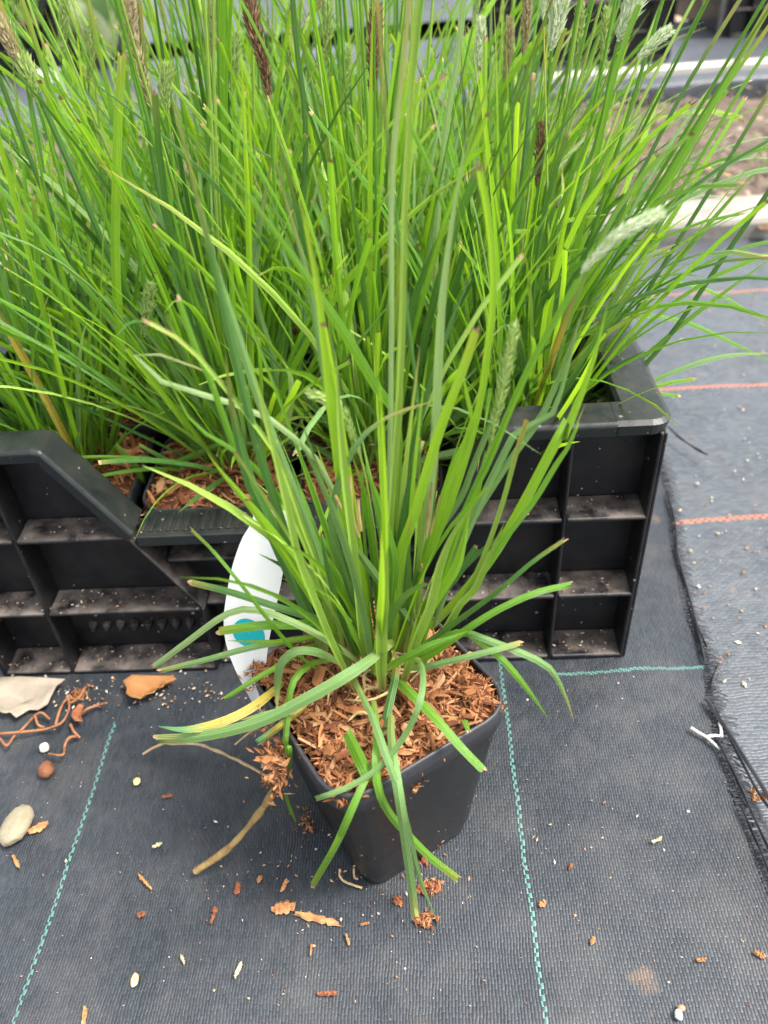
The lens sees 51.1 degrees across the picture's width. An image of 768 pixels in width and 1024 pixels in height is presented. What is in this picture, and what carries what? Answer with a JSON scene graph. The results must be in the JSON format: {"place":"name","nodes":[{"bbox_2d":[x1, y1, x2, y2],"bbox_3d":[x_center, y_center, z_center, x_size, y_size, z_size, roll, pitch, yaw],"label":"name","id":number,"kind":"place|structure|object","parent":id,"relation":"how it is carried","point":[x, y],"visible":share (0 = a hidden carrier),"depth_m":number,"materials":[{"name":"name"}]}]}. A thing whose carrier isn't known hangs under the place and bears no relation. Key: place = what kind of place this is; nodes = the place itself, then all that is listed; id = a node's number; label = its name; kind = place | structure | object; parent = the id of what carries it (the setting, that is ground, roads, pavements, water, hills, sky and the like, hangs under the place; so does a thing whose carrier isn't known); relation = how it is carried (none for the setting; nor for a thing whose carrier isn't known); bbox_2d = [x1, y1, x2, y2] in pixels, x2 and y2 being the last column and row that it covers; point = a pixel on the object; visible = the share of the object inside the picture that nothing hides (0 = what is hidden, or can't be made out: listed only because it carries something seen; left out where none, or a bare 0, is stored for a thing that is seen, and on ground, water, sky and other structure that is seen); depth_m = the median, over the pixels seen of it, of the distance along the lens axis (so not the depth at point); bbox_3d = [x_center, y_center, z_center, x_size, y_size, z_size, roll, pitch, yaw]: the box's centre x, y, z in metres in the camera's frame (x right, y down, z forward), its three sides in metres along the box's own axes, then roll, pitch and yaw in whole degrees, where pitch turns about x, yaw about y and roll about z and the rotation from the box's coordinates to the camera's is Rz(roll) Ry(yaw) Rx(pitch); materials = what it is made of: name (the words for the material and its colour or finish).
{"place":"outdoors","nodes":[
{"label":"outdoors","id":0,"kind":"place"},
{"bbox_2d":[0,0,121,76],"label":"crate","id":1,"kind":"object","parent":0,"point":[26,45],"visible":0.2,"depth_m":2.32,"materials":[{"name":"plastic"}]},
{"bbox_2d":[2,0,41,23],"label":"potted plant","id":2,"kind":"object","parent":1,"relation":"in","point":[23,20],"visible":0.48,"depth_m":2.32,"materials":[{"name":"green plant"}]},
{"bbox_2d":[106,19,471,62],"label":"ground","id":3,"kind":"structure","parent":0,"point":[424,27],"depth_m":3.02,"materials":[{"name":"grey"}]},
{"bbox_2d":[135,0,475,42],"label":"fabric","id":4,"kind":"object","parent":3,"relation":"on","point":[439,4],"depth_m":3.13,"materials":[{"name":"grey fabric"}]},
{"bbox_2d":[586,195,767,244],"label":"kerb stone","id":5,"kind":"object","parent":3,"relation":"on","point":[736,204],"visible":0.17,"depth_m":1.16,"materials":[{"name":"concrete"}]},
{"bbox_2d":[0,265,767,1023],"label":"ground fabric","id":6,"kind":"object","parent":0,"point":[692,893],"visible":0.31,"depth_m":0.46,"materials":[{"name":"black fabric"}]},
{"bbox_2d":[12,855,19,868],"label":"wood chip","id":7,"kind":"object","parent":6,"relation":"on","point":[16,862],"visible":1,"depth_m":0.47,"materials":[{"name":"brown wood"}]},
{"bbox_2d":[0,804,33,846],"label":"pebble","id":8,"kind":"object","parent":6,"relation":"on","point":[15,825],"visible":1,"depth_m":0.48,"materials":[{"name":"beige stone"}]},
{"bbox_2d":[0,676,64,717],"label":"dead leaf","id":9,"kind":"object","parent":6,"relation":"on","point":[20,695],"visible":1,"depth_m":0.57,"materials":[{"name":"beige plant"}]},
{"bbox_2d":[27,820,47,833],"bbox_3d":[-0.212,0.193,0.492,0.012,0.002,0.008,-5,39,0],"label":"wood chip","id":10,"kind":"object","parent":6,"relation":"on","point":[38,826],"visible":1,"depth_m":0.49,"materials":[{"name":"brown wood"}]},
{"bbox_2d":[39,742,48,752],"bbox_3d":[-0.226,0.157,0.535,0.006,0.006,0.007,-5,39,0],"label":"seed","id":11,"kind":"object","parent":6,"relation":"on","point":[43,747],"visible":1,"depth_m":0.53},
{"bbox_2d":[37,760,53,777],"bbox_3d":[-0.219,0.167,0.520,0.011,0.010,0.011,-5,39,0],"label":"clay ball","id":12,"kind":"object","parent":6,"relation":"on","point":[45,769],"visible":1,"depth_m":0.52,"materials":[{"name":"orange ceramic"}]},
{"bbox_2d":[0,686,106,756],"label":"root tangle","id":13,"kind":"object","parent":6,"relation":"on","point":[21,730],"visible":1,"depth_m":0.55,"materials":[{"name":"brown plant"}]},
{"bbox_2d":[71,703,83,720],"bbox_3d":[-0.209,0.138,0.552,0.009,0.004,0.015,-5,39,0],"label":"dead leaf","id":14,"kind":"object","parent":6,"relation":"on","point":[77,710],"visible":1,"depth_m":0.55,"materials":[{"name":"orange plant"}]},
{"bbox_2d":[68,684,92,697],"bbox_3d":[-0.216,0.128,0.572,0.016,0.007,0.014,-5,39,0],"label":"bark wad","id":15,"kind":"object","parent":6,"relation":"on","point":[77,691],"visible":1,"depth_m":0.57,"materials":[{"name":"brown wood"}]},
{"bbox_2d":[81,1006,86,1023],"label":"wood chip","id":16,"kind":"object","parent":6,"relation":"on","point":[84,1015],"visible":1,"depth_m":0.41,"materials":[{"name":"brown wood"}]},
{"bbox_2d":[131,973,138,986],"bbox_3d":[-0.130,0.244,0.419,0.004,0.001,0.007,-5,39,0],"label":"seed flake","id":17,"kind":"object","parent":6,"relation":"on","point":[134,979],"visible":1,"depth_m":0.42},
{"bbox_2d":[133,777,140,784],"bbox_3d":[-0.158,0.172,0.512,0.005,0.002,0.006,-5,39,0],"label":"seed flake","id":18,"kind":"object","parent":6,"relation":"on","point":[137,780],"visible":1,"depth_m":0.51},
{"bbox_2d":[137,911,145,917],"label":"wood chip","id":19,"kind":"object","parent":6,"relation":"on","point":[140,914],"visible":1,"depth_m":0.45,"materials":[{"name":"red plant"}]},
{"bbox_2d":[138,873,151,889],"bbox_3d":[-0.137,0.211,0.461,0.010,0.002,0.011,-5,39,0],"label":"wood chip","id":20,"kind":"object","parent":6,"relation":"on","point":[144,881],"visible":1,"depth_m":0.46,"materials":[{"name":"brown wood"}]},
{"bbox_2d":[123,675,175,698],"bbox_3d":[-0.165,0.124,0.564,0.038,0.007,0.022,-5,39,0],"label":"dead leaf","id":21,"kind":"object","parent":6,"relation":"on","point":[140,686],"visible":1,"depth_m":0.57,"materials":[{"name":"orange plant"}]},
{"bbox_2d":[152,842,161,847],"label":"wood chip","id":22,"kind":"object","parent":6,"relation":"on","point":[157,844],"visible":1,"depth_m":0.48,"materials":[{"name":"plant"}]},
{"bbox_2d":[161,794,172,798],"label":"wood chip","id":23,"kind":"object","parent":6,"relation":"on","point":[166,796],"visible":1,"depth_m":0.50,"materials":[{"name":"red plant"}]},
{"bbox_2d":[210,909,216,923],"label":"wood chip","id":24,"kind":"object","parent":6,"relation":"on","point":[212,917],"visible":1,"depth_m":0.44,"materials":[{"name":"brown plant"}]},
{"bbox_2d":[234,882,240,894],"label":"wood chip","id":25,"kind":"object","parent":6,"relation":"on","point":[237,886],"visible":1,"depth_m":0.45,"materials":[{"name":"red plant"}]},
{"bbox_2d":[234,961,242,978],"bbox_3d":[-0.076,0.239,0.419,0.004,0.003,0.008,-5,39,0],"label":"wood chip","id":26,"kind":"object","parent":6,"relation":"on","point":[238,969],"visible":1,"depth_m":0.42,"materials":[{"name":"plant"}]},
{"bbox_2d":[256,875,261,882],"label":"wood chip","id":27,"kind":"object","parent":6,"relation":"on","point":[259,878],"visible":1,"depth_m":0.46,"materials":[{"name":"brown wood"}]},
{"bbox_2d":[271,899,295,914],"bbox_3d":[-0.056,0.218,0.444,0.014,0.002,0.008,-5,39,0],"label":"wood chip","id":28,"kind":"object","parent":6,"relation":"on","point":[286,906],"visible":1,"depth_m":0.44,"materials":[{"name":"brown wood"}]},
{"bbox_2d":[280,879,287,891],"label":"wood chip","id":29,"kind":"object","parent":6,"relation":"on","point":[284,885],"visible":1,"depth_m":0.45,"materials":[{"name":"brown wood"}]},
{"bbox_2d":[305,819,313,833],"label":"wood chip","id":30,"kind":"object","parent":6,"relation":"on","point":[308,823],"visible":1,"depth_m":0.48,"materials":[{"name":"red plant"}]},
{"bbox_2d":[293,911,342,926],"bbox_3d":[-0.036,0.221,0.437,0.028,0.002,0.011,-5,39,0],"label":"wood chip","id":31,"kind":"object","parent":6,"relation":"on","point":[310,916],"visible":1,"depth_m":0.44,"materials":[{"name":"brown wood"}]},
{"bbox_2d":[317,990,337,996],"bbox_3d":[-0.029,0.244,0.408,0.011,0.002,0.003,-5,39,0],"label":"wood chip","id":32,"kind":"object","parent":6,"relation":"on","point":[328,993],"visible":1,"depth_m":0.41,"materials":[{"name":"red plant"}]},
{"bbox_2d":[0,188,670,676],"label":"crate","id":33,"kind":"object","parent":6,"relation":"on","point":[72,506],"visible":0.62,"depth_m":0.54,"materials":[{"name":"black plastic"}]},
{"bbox_2d":[0,0,219,373],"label":"potted grass","id":34,"kind":"object","parent":33,"relation":"in","point":[70,186],"depth_m":0.63,"materials":[{"name":"green plant"}]},
{"bbox_2d":[0,0,221,518],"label":"potted grass","id":35,"kind":"object","parent":33,"relation":"in","point":[80,432],"depth_m":0.51,"materials":[{"name":"green plant"}]},
{"bbox_2d":[0,0,235,457],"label":"potted grass","id":36,"kind":"object","parent":33,"relation":"in","point":[161,438],"depth_m":0.57,"materials":[{"name":"green plant"}]},
{"bbox_2d":[0,0,250,304],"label":"potted grass","id":37,"kind":"object","parent":33,"relation":"in","point":[92,89],"depth_m":0.71,"materials":[{"name":"green plant"}]},
{"bbox_2d":[0,0,425,413],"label":"potted grass","id":38,"kind":"object","parent":33,"relation":"in","point":[190,28],"depth_m":0.60,"materials":[{"name":"green plant"}]},
{"bbox_2d":[0,0,446,486],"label":"potted grass","id":39,"kind":"object","parent":33,"relation":"in","point":[230,44],"depth_m":0.51,"materials":[{"name":"green plant"}]},
{"bbox_2d":[0,0,480,540],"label":"potted grass","id":40,"kind":"object","parent":33,"relation":"in","point":[188,446],"depth_m":0.49,"materials":[{"name":"green plant"}]},
{"bbox_2d":[59,0,443,264],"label":"potted grass","id":41,"kind":"object","parent":33,"relation":"in","point":[247,51],"depth_m":0.69,"materials":[{"name":"green plant"}]},
{"bbox_2d":[70,0,664,419],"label":"potted grass","id":42,"kind":"object","parent":33,"relation":"in","point":[526,25],"depth_m":0.52,"materials":[{"name":"green plant"}]},
{"bbox_2d":[101,0,653,346],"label":"potted grass","id":43,"kind":"object","parent":33,"relation":"in","point":[519,60],"depth_m":0.58,"materials":[{"name":"green plant"}]},
{"bbox_2d":[168,0,599,311],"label":"potted grass","id":44,"kind":"object","parent":33,"relation":"in","point":[466,37],"depth_m":0.70,"materials":[{"name":"green plant"}]},
{"bbox_2d":[100,0,698,534],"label":"potted grass","id":45,"kind":"object","parent":33,"relation":"in","point":[362,408],"depth_m":0.47,"materials":[{"name":"green plant"}]},
{"bbox_2d":[277,0,767,469],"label":"potted grass","id":46,"kind":"object","parent":33,"relation":"in","point":[538,385],"depth_m":0.46,"materials":[{"name":"green plant"}]},
{"bbox_2d":[315,0,744,347],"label":"potted grass","id":47,"kind":"object","parent":33,"relation":"in","point":[570,159],"depth_m":0.62,"materials":[{"name":"green plant"}]},
{"bbox_2d":[387,0,705,254],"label":"potted grass","id":48,"kind":"object","parent":33,"relation":"in","point":[634,51],"depth_m":0.70,"materials":[{"name":"green plant"}]},
{"bbox_2d":[326,0,767,427],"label":"potted grass","id":49,"kind":"object","parent":33,"relation":"in","point":[620,172],"depth_m":0.52,"materials":[{"name":"green plant"}]},
{"bbox_2d":[345,933,349,944],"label":"wood chip","id":50,"kind":"object","parent":6,"relation":"on","point":[347,939],"visible":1,"depth_m":0.43,"materials":[{"name":"brown wood"}]},
{"bbox_2d":[288,806,446,877],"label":"bark dust","id":51,"kind":"object","parent":6,"relation":"on","point":[302,823],"visible":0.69,"depth_m":0.48,"materials":[{"name":"brown wood"}]},
{"bbox_2d":[0,283,767,1019],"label":"crumbs","id":52,"kind":"object","parent":6,"relation":"on","point":[494,763],"visible":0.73,"depth_m":0.56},
{"bbox_2d":[392,895,402,906],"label":"wood chip","id":53,"kind":"object","parent":6,"relation":"on","point":[398,900],"visible":1,"depth_m":0.44,"materials":[{"name":"red plant"}]},
{"bbox_2d":[416,884,421,893],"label":"wood chip","id":54,"kind":"object","parent":6,"relation":"on","point":[418,889],"visible":0.7,"depth_m":0.45,"materials":[{"name":"red wood"}]},
{"bbox_2d":[421,857,428,866],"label":"wood chip","id":55,"kind":"object","parent":6,"relation":"on","point":[425,862],"visible":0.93,"depth_m":0.46,"materials":[{"name":"red plant"}]},
{"bbox_2d":[413,908,440,930],"bbox_3d":[0.023,0.219,0.433,0.015,0.006,0.011,10,41,17],"label":"bark wad","id":56,"kind":"object","parent":6,"relation":"on","point":[429,918],"visible":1,"depth_m":0.43,"materials":[{"name":"brown wood"}]},
{"bbox_2d":[416,915,430,928],"bbox_3d":[0.021,0.220,0.432,0.009,0.002,0.008,-5,39,0],"label":"wood chip","id":57,"kind":"object","parent":56,"relation":"on","point":[421,922],"visible":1,"depth_m":0.43,"materials":[{"name":"brown wood"}]},
{"bbox_2d":[420,875,443,896],"bbox_3d":[0.027,0.208,0.446,0.015,0.007,0.012,-5,39,0],"label":"bark wad","id":58,"kind":"object","parent":6,"relation":"on","point":[439,882],"visible":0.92,"depth_m":0.45,"materials":[{"name":"brown wood"}]},
{"bbox_2d":[424,882,439,893],"bbox_3d":[0.027,0.208,0.447,0.009,0.002,0.008,-5,39,0],"label":"wood chip","id":59,"kind":"object","parent":58,"relation":"on","point":[434,885],"visible":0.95,"depth_m":0.45,"materials":[{"name":"red plant"}]},
{"bbox_2d":[538,899,545,906],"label":"wood chip","id":60,"kind":"object","parent":6,"relation":"on","point":[542,902],"visible":1,"depth_m":0.43,"materials":[{"name":"brown wood"}]},
{"bbox_2d":[590,936,595,944],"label":"wood chip","id":61,"kind":"object","parent":6,"relation":"on","point":[592,939],"visible":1,"depth_m":0.42,"materials":[{"name":"brown wood"}]},
{"bbox_2d":[651,836,661,842],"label":"wood chip","id":62,"kind":"object","parent":6,"relation":"on","point":[657,839],"visible":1,"depth_m":0.46,"materials":[{"name":"wood"}]},
{"bbox_2d":[666,490,677,554],"bbox_3d":[0.241,0.008,0.669,0.004,0.002,0.085,3,39,10],"label":"loose thread","id":63,"kind":"object","parent":6,"relation":"on","point":[675,526],"visible":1,"depth_m":0.67},
{"bbox_2d":[674,1009,682,1020],"bbox_3d":[0.143,0.244,0.390,0.004,0.003,0.005,-5,39,0],"label":"grit","id":64,"kind":"object","parent":6,"relation":"on","point":[678,1014],"visible":1,"depth_m":0.39,"materials":[{"name":"grey stone"}]},
{"bbox_2d":[677,1004,685,1011],"bbox_3d":[0.145,0.242,0.392,0.004,0.002,0.003,-5,39,0],"label":"grit","id":65,"kind":"object","parent":6,"relation":"on","point":[682,1008],"visible":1,"depth_m":0.39,"materials":[{"name":"beige stone"}]},
{"bbox_2d":[674,545,705,661],"bbox_3d":[0.228,0.065,0.599,0.003,0.002,0.121,1,39,8],"label":"loose thread","id":66,"kind":"object","parent":6,"relation":"on","point":[692,609],"visible":1,"depth_m":0.59},
{"bbox_2d":[693,619,707,647],"bbox_3d":[0.226,0.086,0.572,0.002,0.002,0.027,-5,39,0],"label":"loose thread","id":67,"kind":"object","parent":6,"relation":"on","point":[704,642],"visible":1,"depth_m":0.57},
{"bbox_2d":[696,957,706,961],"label":"wood chip","id":68,"kind":"object","parent":6,"relation":"on","point":[700,959],"visible":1,"depth_m":0.41,"materials":[{"name":"brown wood"}]},
{"bbox_2d":[690,718,722,749],"bbox_3d":[0.210,0.139,0.512,0.022,0.002,0.021,-29,45,-27],"label":"forked stem","id":69,"kind":"object","parent":6,"relation":"on","point":[709,736],"visible":1,"depth_m":0.51,"materials":[{"name":"grey plant"}]},
{"bbox_2d":[710,664,718,686],"bbox_3d":[0.223,0.111,0.542,0.013,0.002,0.018,-5,39,0],"label":"loose thread","id":70,"kind":"object","parent":6,"relation":"on","point":[713,675],"visible":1,"depth_m":0.54},
{"bbox_2d":[715,707,767,807],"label":"loose thread","id":71,"kind":"object","parent":6,"relation":"on","point":[745,768],"visible":1,"depth_m":0.49},
{"bbox_2d":[748,785,757,792],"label":"wood chip","id":72,"kind":"object","parent":6,"relation":"on","point":[752,790],"visible":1,"depth_m":0.48,"materials":[{"name":"brown wood"}]},
{"bbox_2d":[739,805,767,871],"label":"loose thread","id":73,"kind":"object","parent":6,"relation":"on","point":[754,836],"visible":1,"depth_m":0.45},
{"bbox_2d":[753,950,765,958],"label":"wood chip","id":74,"kind":"object","parent":6,"relation":"on","point":[757,953],"visible":1,"depth_m":0.41,"materials":[{"name":"brown wood"}]},
{"bbox_2d":[0,20,767,143],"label":"fabric bed","id":75,"kind":"object","parent":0,"point":[699,42],"visible":0.1,"depth_m":1.93,"materials":[{"name":"grey fabric"}]},
{"bbox_2d":[36,68,59,81],"bbox_3d":[-0.904,-1.167,2.149,0.080,0.032,0.003,-3,27,3],"label":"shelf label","id":76,"kind":"object","parent":75,"relation":"on","point":[39,71],"visible":0.14,"depth_m":2.15,"materials":[{"name":"white plastic"}]},
{"bbox_2d":[56,0,121,67],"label":"leafy plant","id":77,"kind":"object","parent":75,"relation":"on","point":[100,9],"visible":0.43,"depth_m":2.23,"materials":[{"name":"green plant"}]},
{"bbox_2d":[476,0,677,68],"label":"crate","id":78,"kind":"object","parent":75,"relation":"on","point":[640,35],"visible":0.2,"depth_m":1.92,"materials":[{"name":"black plastic"}]},
{"bbox_2d":[543,57,767,83],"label":"batten","id":79,"kind":"object","parent":75,"relation":"on","point":[689,68],"depth_m":1.80,"materials":[{"name":"white wood"}]},
{"bbox_2d":[717,0,726,35],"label":"stake","id":80,"kind":"object","parent":75,"relation":"on","point":[722,12],"visible":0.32,"depth_m":2.08,"materials":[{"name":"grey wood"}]},
{"bbox_2d":[676,0,767,36],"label":"crate","id":81,"kind":"object","parent":75,"relation":"on","point":[740,18],"visible":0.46,"depth_m":2.09,"materials":[{"name":"black plastic"}]},
{"bbox_2d":[0,85,767,241],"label":"soil bed","id":82,"kind":"object","parent":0,"point":[755,127],"visible":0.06,"depth_m":1.53,"materials":[{"name":"brown soil"}]},
{"bbox_2d":[133,0,667,919],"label":"potted grass","id":83,"kind":"object","parent":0,"point":[385,708],"depth_m":0.37,"materials":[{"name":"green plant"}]},
{"bbox_2d":[224,509,287,711],"bbox_3d":[-0.066,0.051,0.420,0.023,0.104,0.052,18,44,26],"label":"plant label","id":84,"kind":"object","parent":83,"relation":"attached to","point":[252,565],"visible":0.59,"depth_m":0.41,"materials":[{"name":"white plastic"}]},
{"bbox_2d":[675,15,685,20],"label":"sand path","id":85,"kind":"structure","parent":0,"point":[678,18],"depth_m":2.56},
{"bbox_2d":[600,237,767,870],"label":"ground fabric","id":86,"kind":"object","parent":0,"point":[721,386],"visible":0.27,"depth_m":0.74,"materials":[{"name":"grey fabric"}]},
{"bbox_2d":[671,430,701,450],"bbox_3d":[0.284,-0.067,0.758,0.004,0.002,0.042,-19,41,-17],"label":"loose thread","id":87,"kind":"object","parent":86,"relation":"on","point":[679,437],"visible":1,"depth_m":0.76},
{"bbox_2d":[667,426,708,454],"bbox_3d":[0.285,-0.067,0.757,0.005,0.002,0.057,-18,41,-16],"label":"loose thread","id":88,"kind":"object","parent":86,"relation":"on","point":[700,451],"visible":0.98,"depth_m":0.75},
{"bbox_2d":[704,698,767,799],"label":"loose thread","id":89,"kind":"object","parent":86,"relation":"on","point":[745,760],"visible":1,"depth_m":0.49},
{"bbox_2d":[716,740,767,849],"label":"loose thread","id":90,"kind":"object","parent":86,"relation":"on","point":[744,795],"visible":1,"depth_m":0.47},
{"bbox_2d":[751,792,766,801],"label":"wood chip","id":91,"kind":"object","parent":86,"relation":"on","point":[755,797],"visible":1,"depth_m":0.47,"materials":[{"name":"brown wood"}]}
]}

